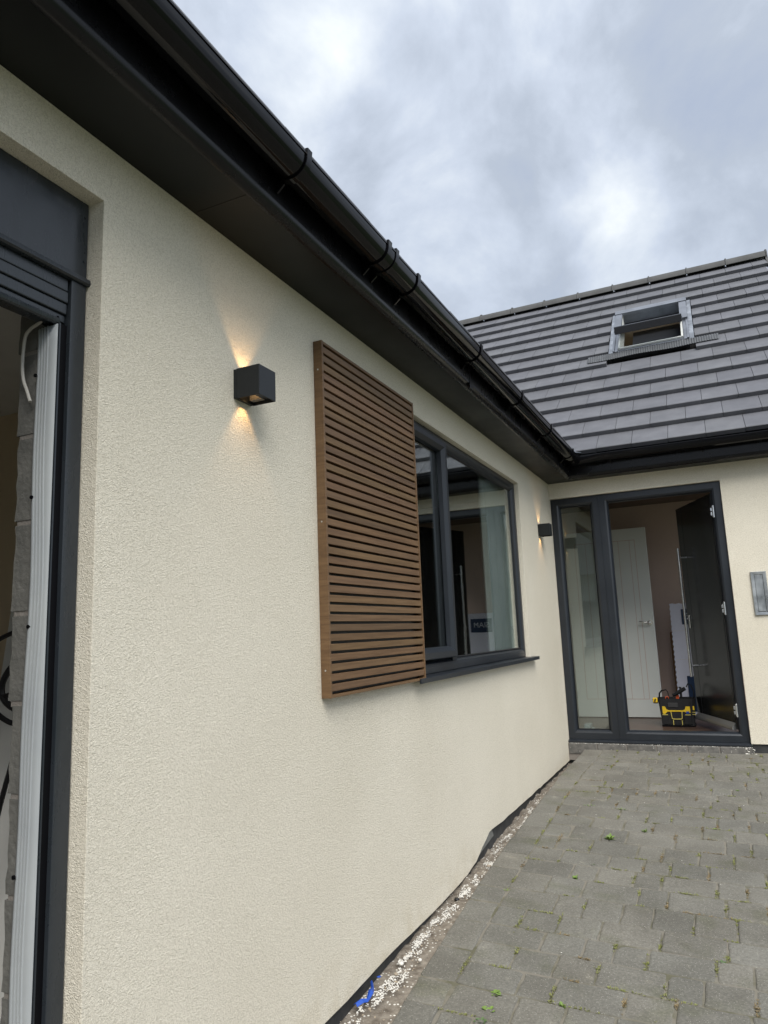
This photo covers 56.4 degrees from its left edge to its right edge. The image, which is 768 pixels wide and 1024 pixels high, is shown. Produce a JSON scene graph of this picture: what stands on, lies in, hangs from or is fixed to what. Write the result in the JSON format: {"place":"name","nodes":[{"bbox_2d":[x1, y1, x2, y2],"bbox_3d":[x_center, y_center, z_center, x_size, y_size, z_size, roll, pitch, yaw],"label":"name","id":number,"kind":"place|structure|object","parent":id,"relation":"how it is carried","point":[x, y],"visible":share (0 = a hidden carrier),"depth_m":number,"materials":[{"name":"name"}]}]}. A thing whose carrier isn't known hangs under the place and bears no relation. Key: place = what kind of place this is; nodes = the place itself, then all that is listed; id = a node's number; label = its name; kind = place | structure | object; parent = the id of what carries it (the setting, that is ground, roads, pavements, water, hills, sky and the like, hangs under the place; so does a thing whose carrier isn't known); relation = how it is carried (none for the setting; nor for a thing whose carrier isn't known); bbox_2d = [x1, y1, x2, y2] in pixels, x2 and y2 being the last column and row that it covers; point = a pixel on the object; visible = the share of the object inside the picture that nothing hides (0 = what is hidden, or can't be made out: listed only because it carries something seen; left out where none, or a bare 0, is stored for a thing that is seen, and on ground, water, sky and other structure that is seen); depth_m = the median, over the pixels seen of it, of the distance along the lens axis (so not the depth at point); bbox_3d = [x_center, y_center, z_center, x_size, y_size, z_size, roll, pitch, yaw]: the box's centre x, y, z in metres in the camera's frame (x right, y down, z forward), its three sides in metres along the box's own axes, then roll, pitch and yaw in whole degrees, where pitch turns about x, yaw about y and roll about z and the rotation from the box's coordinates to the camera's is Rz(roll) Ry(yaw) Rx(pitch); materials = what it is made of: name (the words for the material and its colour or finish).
{"place":"outdoors","nodes":[
{"label":"outdoors","id":0,"kind":"place"},
{"bbox_2d":[340,762,572,1023],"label":"soil","id":1,"kind":"structure","parent":0,"point":[380,1012],"depth_m":3.02,"materials":[{"name":"grey gravel"}]},
{"bbox_2d":[354,980,373,1006],"bbox_3d":[-0.062,1.778,2.642,0.042,0.024,0.161,-6,-10,21],"label":"plastic scrap","id":2,"kind":"object","parent":1,"relation":"on","point":[367,999],"visible":1,"depth_m":2.62,"materials":[{"name":"blue plastic"}]},
{"bbox_2d":[340,806,531,1023],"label":"pebbles","id":3,"kind":"object","parent":1,"relation":"on","point":[428,942],"visible":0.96,"depth_m":2.96,"materials":[{"name":"beige stone"}]},
{"bbox_2d":[344,773,743,1023],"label":"render crumbs","id":4,"kind":"object","parent":1,"relation":"on","point":[417,944],"visible":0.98,"depth_m":3.02,"materials":[{"name":"grey stone"}]},
{"bbox_2d":[173,0,767,320],"label":"sky","id":5,"kind":"structure","parent":0,"point":[512,153],"materials":[{"name":"grey"}]},
{"bbox_2d":[392,750,767,1023],"bbox_3d":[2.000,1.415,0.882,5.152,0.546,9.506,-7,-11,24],"label":"paving","id":6,"kind":"structure","parent":0,"point":[674,923],"depth_m":3.29,"materials":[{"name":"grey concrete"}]},
{"bbox_2d":[481,1006,494,1011],"bbox_3d":[0.372,1.778,2.556,0.051,0.012,0.052,-7,-11,24],"label":"weed","id":7,"kind":"object","parent":6,"relation":"on","point":[491,1007],"visible":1,"depth_m":2.57,"materials":[{"name":"green plant"}]},
{"bbox_2d":[491,989,500,995],"bbox_3d":[0.414,1.787,2.660,0.043,0.012,0.053,2,-10,-23],"label":"weed","id":8,"kind":"object","parent":6,"relation":"on","point":[494,991],"visible":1,"depth_m":2.67,"materials":[{"name":"green plant"}]},
{"bbox_2d":[432,750,767,1022],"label":"joint moss","id":9,"kind":"object","parent":6,"relation":"on","point":[616,945],"visible":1,"depth_m":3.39,"materials":[{"name":"green plant"}]},
{"bbox_2d":[605,833,614,839],"bbox_3d":[1.315,1.886,4.151,0.069,0.032,0.064,-1,-10,-9],"label":"weed","id":10,"kind":"object","parent":6,"relation":"on","point":[609,836],"visible":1,"depth_m":4.16,"materials":[{"name":"green plant"}]},
{"bbox_2d":[568,742,754,759],"bbox_3d":[2.313,2.026,6.023,1.483,0.146,0.137,-7,-11,24],"label":"doorstep","id":11,"kind":"object","parent":6,"relation":"on","point":[576,749],"visible":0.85,"depth_m":6.00,"materials":[{"name":"concrete"}]},
{"label":"ground","id":12,"kind":"structure","parent":0,"visible":0},
{"bbox_2d":[0,0,767,1023],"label":"house","id":13,"kind":"structure","parent":12,"relation":"on","point":[222,810],"depth_m":2.33,"materials":[{"name":"paint"}]},
{"bbox_2d":[0,761,9,815],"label":"black cable","id":14,"kind":"object","parent":13,"relation":"hanging from","point":[4,789],"visible":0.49,"depth_m":2.25,"materials":[{"name":"black plastic"}]},
{"bbox_2d":[0,665,11,710],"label":"black cable","id":15,"kind":"object","parent":13,"relation":"hanging from","point":[6,703],"visible":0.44,"depth_m":2.31,"materials":[{"name":"black plastic"}]},
{"bbox_2d":[0,631,11,640],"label":"black cable","id":16,"kind":"object","parent":13,"relation":"hanging from","point":[5,635],"visible":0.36,"depth_m":2.34,"materials":[{"name":"black plastic"}]},
{"bbox_2d":[0,692,12,725],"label":"black cable","id":17,"kind":"object","parent":13,"relation":"hanging from","point":[4,719],"visible":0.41,"depth_m":2.29,"materials":[{"name":"black plastic"}]},
{"bbox_2d":[0,612,13,1019],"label":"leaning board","id":18,"kind":"object","parent":13,"relation":"on","point":[5,739],"depth_m":2.52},
{"bbox_2d":[21,321,41,401],"bbox_3d":[-0.874,-0.391,1.790,0.095,0.240,0.008,-7,-11,24],"label":"white cable","id":19,"kind":"object","parent":13,"relation":"attached to","point":[30,329],"visible":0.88,"depth_m":1.80,"materials":[{"name":"grey plastic"}]},
{"bbox_2d":[234,364,275,405],"bbox_3d":[-0.425,-0.415,2.353,0.100,0.102,0.094,-7,-11,24],"label":"wall lamp","id":20,"kind":"object","parent":13,"relation":"attached to","point":[254,384],"visible":1,"depth_m":2.32,"materials":[{"name":"black metal"}]},
{"bbox_2d":[313,340,425,698],"bbox_3d":[-0.040,0.063,3.140,0.039,1.381,0.929,-7,-11,24],"label":"slatted screen","id":21,"kind":"object","parent":13,"relation":"attached to","point":[371,612],"visible":1,"depth_m":3.02,"materials":[{"name":"brown wood"}]},
{"bbox_2d":[414,420,539,683],"bbox_3d":[0.566,0.291,4.497,0.132,1.367,2.546,-7,-11,24],"label":"window","id":22,"kind":"structure","parent":13,"relation":"in","point":[453,665],"depth_m":4.16,"materials":[{"name":"black metal"}]},
{"bbox_2d":[477,474,515,650],"bbox_3d":[0.848,0.763,5.245,0.064,2.050,0.620,-7,-11,24],"label":"curtain","id":23,"kind":"object","parent":13,"relation":"hanging from","point":[496,572],"visible":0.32,"depth_m":5.22,"materials":[{"name":"white fabric"}]},
{"bbox_2d":[538,523,551,536],"bbox_3d":[1.381,0.155,6.142,0.100,0.102,0.094,-7,-11,24],"label":"wall lamp","id":24,"kind":"object","parent":13,"relation":"attached to","point":[544,529],"visible":1,"depth_m":6.10,"materials":[{"name":"black metal"}]},
{"bbox_2d":[584,723,594,727],"bbox_3d":[1.873,1.975,6.564,0.090,0.066,0.180,-7,-11,24],"label":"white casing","id":25,"kind":"object","parent":13,"relation":"on","point":[588,725],"visible":0.48,"depth_m":6.51,"materials":[{"name":"plastic"}]},
{"bbox_2d":[564,527,661,717],"bbox_3d":[2.400,1.161,7.561,0.851,1.950,0.106,-7,-11,24],"label":"interior door","id":26,"kind":"structure","parent":13,"relation":"in","point":[633,585],"depth_m":7.56,"materials":[{"name":"white paint"}]},
{"bbox_2d":[670,632,677,690],"bbox_3d":[3.155,1.668,7.422,0.278,0.845,0.035,-7,-11,24],"label":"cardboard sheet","id":27,"kind":"object","parent":13,"relation":"on","point":[673,658],"visible":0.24,"depth_m":7.48,"materials":[{"name":"brown"}]},
{"bbox_2d":[659,683,696,726],"bbox_3d":[2.750,1.803,6.714,0.324,0.387,0.210,-7,-11,24],"label":"tool bag","id":28,"kind":"object","parent":13,"relation":"on","point":[675,712],"visible":1,"depth_m":6.63,"materials":[{"name":"black fabric"}]},
{"bbox_2d":[653,697,658,702],"bbox_3d":[2.555,1.768,6.728,0.054,0.057,0.040,-7,-11,24],"label":"tape measure","id":29,"kind":"object","parent":28,"relation":"attached to","point":[655,699],"visible":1,"depth_m":6.71,"materials":[{"name":"yellow plastic"}]},
{"bbox_2d":[669,603,697,713],"bbox_3d":[3.242,1.498,7.328,0.508,1.140,0.094,-7,-11,24],"label":"tall carton","id":30,"kind":"object","parent":13,"relation":"on","point":[684,678],"visible":0.18,"depth_m":7.38,"materials":[{"name":"white cardboard"}]},
{"bbox_2d":[675,493,738,729],"bbox_3d":[2.865,0.880,6.414,0.151,1.984,0.923,-3,-10,2],"label":"front door","id":31,"kind":"structure","parent":13,"relation":"in","point":[705,607],"depth_m":6.41,"materials":[{"name":"black plastic"}]},
{"bbox_2d":[750,571,767,615],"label":"letterbox","id":32,"kind":"object","parent":13,"relation":"attached to","point":[759,581],"visible":1,"depth_m":5.83,"materials":[{"name":"metal"}]}
]}

